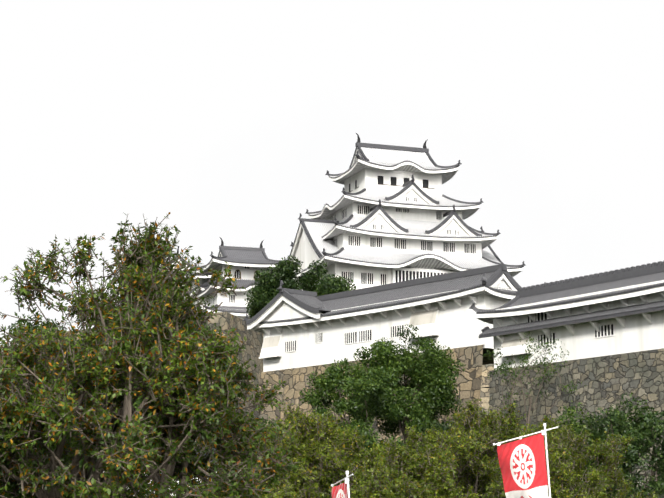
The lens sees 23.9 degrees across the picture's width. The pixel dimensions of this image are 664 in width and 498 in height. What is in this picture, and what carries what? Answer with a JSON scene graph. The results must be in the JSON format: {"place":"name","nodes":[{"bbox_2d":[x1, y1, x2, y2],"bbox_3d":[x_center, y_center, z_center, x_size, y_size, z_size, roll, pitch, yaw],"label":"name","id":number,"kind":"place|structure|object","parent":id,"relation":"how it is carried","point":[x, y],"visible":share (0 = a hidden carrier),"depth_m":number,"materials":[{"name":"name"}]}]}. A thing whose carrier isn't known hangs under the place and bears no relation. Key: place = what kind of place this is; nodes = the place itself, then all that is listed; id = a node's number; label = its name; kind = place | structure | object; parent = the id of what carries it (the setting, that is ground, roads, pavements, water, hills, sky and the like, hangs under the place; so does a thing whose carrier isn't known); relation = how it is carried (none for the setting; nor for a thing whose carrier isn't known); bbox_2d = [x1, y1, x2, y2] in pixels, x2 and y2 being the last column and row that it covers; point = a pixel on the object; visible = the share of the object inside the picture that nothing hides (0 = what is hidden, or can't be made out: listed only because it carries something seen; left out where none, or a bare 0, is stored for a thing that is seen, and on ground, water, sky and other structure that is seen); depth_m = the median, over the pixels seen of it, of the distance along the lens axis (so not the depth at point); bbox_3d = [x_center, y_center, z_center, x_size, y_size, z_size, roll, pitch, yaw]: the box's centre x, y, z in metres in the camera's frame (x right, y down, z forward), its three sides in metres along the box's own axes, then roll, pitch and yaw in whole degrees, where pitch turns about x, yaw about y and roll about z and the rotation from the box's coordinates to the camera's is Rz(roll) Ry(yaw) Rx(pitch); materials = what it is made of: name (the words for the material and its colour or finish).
{"place":"outdoors","nodes":[
{"label":"outdoors","id":0,"kind":"place"},
{"bbox_2d":[156,246,210,305],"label":"small inui keep","id":1,"kind":"structure","parent":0,"point":[203,281],"depth_m":262.56,"materials":[{"name":"paint"}]},
{"bbox_2d":[178,282,209,309],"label":"watari corridor","id":2,"kind":"object","parent":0,"point":[204,286],"visible":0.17,"depth_m":245.97,"materials":[{"name":"paint"}]},
{"bbox_2d":[0,0,663,346],"label":"sky","id":3,"kind":"structure","parent":0,"point":[229,119],"materials":[{"name":"white"}]},
{"bbox_2d":[288,133,525,422],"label":"castle keep","id":4,"kind":"structure","parent":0,"point":[393,214],"depth_m":231.62,"materials":[{"name":"paint"}]},
{"bbox_2d":[192,238,286,319],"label":"castle turret","id":5,"kind":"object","parent":4,"relation":"on","point":[246,263],"visible":0.27,"depth_m":242.63,"materials":[{"name":"paint"}]},
{"bbox_2d":[251,262,307,287],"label":"corridor ni no watari","id":6,"kind":"object","parent":4,"relation":"on","point":[276,277],"depth_m":234.46,"materials":[{"name":"paint"}]},
{"bbox_2d":[308,465,663,497],"bbox_3d":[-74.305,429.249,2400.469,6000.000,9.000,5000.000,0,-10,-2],"label":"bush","id":7,"kind":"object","parent":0,"point":[630,491],"depth_m":100.60,"materials":[{"name":"green plant"}]},
{"bbox_2d":[2,314,81,455],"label":"dark tree","id":8,"kind":"object","parent":7,"relation":"on","point":[30,328],"visible":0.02,"depth_m":134.09,"materials":[{"name":"green plant"}]},
{"bbox_2d":[9,442,90,496],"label":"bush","id":9,"kind":"object","parent":7,"relation":"on","point":[80,463],"visible":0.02,"depth_m":68.82,"materials":[{"name":"green plant"}]},
{"bbox_2d":[75,330,134,418],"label":"dark tree","id":10,"kind":"object","parent":7,"relation":"on","point":[87,354],"depth_m":124.91,"materials":[{"name":"green plant"}]},
{"bbox_2d":[0,212,305,497],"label":"cherry tree","id":11,"kind":"object","parent":7,"relation":"on","point":[191,397],"visible":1,"depth_m":26.33,"materials":[{"name":"green plant"}]},
{"bbox_2d":[65,312,263,422],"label":"stone wall","id":12,"kind":"structure","parent":7,"relation":"on","point":[253,343],"depth_m":181.38,"materials":[{"name":"beige stone"}]},
{"bbox_2d":[132,393,198,444],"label":"tree","id":13,"kind":"object","parent":7,"relation":"on","point":[138,400],"depth_m":98.15,"materials":[{"name":"green plant"}]},
{"bbox_2d":[103,447,257,495],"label":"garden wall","id":14,"kind":"structure","parent":7,"relation":"on","point":[193,478],"depth_m":74.02,"materials":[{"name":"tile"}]},
{"bbox_2d":[132,314,242,417],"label":"camphor tree","id":15,"kind":"object","parent":7,"relation":"on","point":[206,327],"depth_m":111.28,"materials":[{"name":"green plant"}]},
{"bbox_2d":[200,457,281,497],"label":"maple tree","id":16,"kind":"object","parent":7,"relation":"on","point":[270,495],"visible":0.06,"depth_m":38.82,"materials":[{"name":"green plant"}]},
{"bbox_2d":[219,426,301,477],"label":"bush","id":17,"kind":"object","parent":7,"relation":"on","point":[261,444],"depth_m":75.93,"materials":[{"name":"green plant"}]},
{"bbox_2d":[243,414,280,449],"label":"tree","id":18,"kind":"object","parent":7,"relation":"on","point":[273,424],"visible":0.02,"depth_m":98.25,"materials":[{"name":"green plant"}]},
{"bbox_2d":[200,446,331,497],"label":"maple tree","id":19,"kind":"object","parent":7,"relation":"on","point":[286,490],"visible":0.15,"depth_m":44.57,"materials":[{"name":"green plant"}]},
{"bbox_2d":[244,255,356,318],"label":"tree","id":20,"kind":"object","parent":7,"relation":"on","point":[264,292],"visible":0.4,"depth_m":195.79,"materials":[{"name":"green plant"}]},
{"bbox_2d":[241,397,392,497],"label":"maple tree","id":21,"kind":"object","parent":7,"relation":"on","point":[317,447],"visible":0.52,"depth_m":48.43,"materials":[{"name":"green plant"}]},
{"bbox_2d":[331,471,352,497],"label":"banner","id":22,"kind":"object","parent":7,"relation":"on","point":[340,490],"visible":1,"depth_m":23.65,"materials":[{"name":"fabric"}]},
{"bbox_2d":[299,358,387,433],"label":"gallery tree","id":23,"kind":"object","parent":7,"relation":"on","point":[338,378],"visible":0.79,"depth_m":118.70,"materials":[{"name":"green plant"}]},
{"bbox_2d":[296,416,393,493],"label":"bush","id":24,"kind":"object","parent":7,"relation":"on","point":[341,432],"visible":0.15,"depth_m":79.20,"materials":[{"name":"green plant"}]},
{"bbox_2d":[337,417,406,471],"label":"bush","id":25,"kind":"object","parent":7,"relation":"on","point":[372,439],"visible":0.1,"depth_m":102.14,"materials":[{"name":"green plant"}]},
{"bbox_2d":[258,345,493,449],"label":"stone wall","id":26,"kind":"structure","parent":7,"relation":"on","point":[474,360],"depth_m":147.73,"materials":[{"name":"beige stone"}]},
{"bbox_2d":[243,264,545,371],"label":"castle building","id":27,"kind":"structure","parent":26,"relation":"on","point":[436,307],"depth_m":145.13,"materials":[{"name":"white paint"}]},
{"bbox_2d":[246,280,329,329],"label":"gable roof","id":28,"kind":"structure","parent":27,"relation":"attached to","point":[286,303],"depth_m":155.16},
{"bbox_2d":[343,324,465,446],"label":"gallery tree","id":29,"kind":"object","parent":7,"relation":"on","point":[429,387],"visible":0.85,"depth_m":124.53,"materials":[{"name":"green plant"}]},
{"bbox_2d":[354,442,481,497],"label":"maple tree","id":30,"kind":"object","parent":7,"relation":"on","point":[409,480],"visible":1,"depth_m":42.54,"materials":[{"name":"green plant"}]},
{"bbox_2d":[407,419,495,475],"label":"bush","id":31,"kind":"object","parent":7,"relation":"on","point":[443,426],"visible":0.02,"depth_m":99.63,"materials":[{"name":"green plant"}]},
{"bbox_2d":[381,398,525,497],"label":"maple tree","id":32,"kind":"object","parent":7,"relation":"on","point":[473,449],"visible":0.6,"depth_m":52.64,"materials":[{"name":"green plant"}]},
{"bbox_2d":[437,424,538,497],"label":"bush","id":33,"kind":"object","parent":7,"relation":"on","point":[527,432],"depth_m":87.83,"materials":[{"name":"green plant"}]},
{"bbox_2d":[493,423,558,497],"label":"banner","id":34,"kind":"object","parent":7,"relation":"on","point":[524,471],"visible":1,"depth_m":25.70,"materials":[{"name":"fabric"}]},
{"bbox_2d":[483,332,585,433],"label":"sparse tree","id":35,"kind":"object","parent":7,"relation":"on","point":[518,372],"visible":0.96,"depth_m":116.39,"materials":[{"name":"green plant"}]},
{"bbox_2d":[481,437,614,497],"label":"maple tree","id":36,"kind":"object","parent":7,"relation":"on","point":[559,462],"visible":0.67,"depth_m":45.39,"materials":[{"name":"green plant"}]},
{"bbox_2d":[481,348,663,488],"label":"stone wall under gate","id":37,"kind":"structure","parent":7,"relation":"on","point":[608,380],"depth_m":115.76,"materials":[{"name":"grey stone"}]},
{"bbox_2d":[469,261,663,368],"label":"castle building","id":38,"kind":"structure","parent":37,"relation":"on","point":[615,312],"depth_m":118.23,"materials":[{"name":"paint"}]},
{"bbox_2d":[533,400,627,492],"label":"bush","id":39,"kind":"object","parent":7,"relation":"on","point":[576,426],"visible":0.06,"depth_m":96.59,"materials":[{"name":"green plant"}]},
{"bbox_2d":[532,415,658,497],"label":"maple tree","id":40,"kind":"object","parent":7,"relation":"on","point":[606,456],"visible":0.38,"depth_m":56.30,"materials":[{"name":"green plant"}]},
{"bbox_2d":[572,392,663,497],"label":"tree","id":41,"kind":"object","parent":7,"relation":"on","point":[640,429],"visible":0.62,"depth_m":94.58,"materials":[{"name":"green plant"}]}
]}

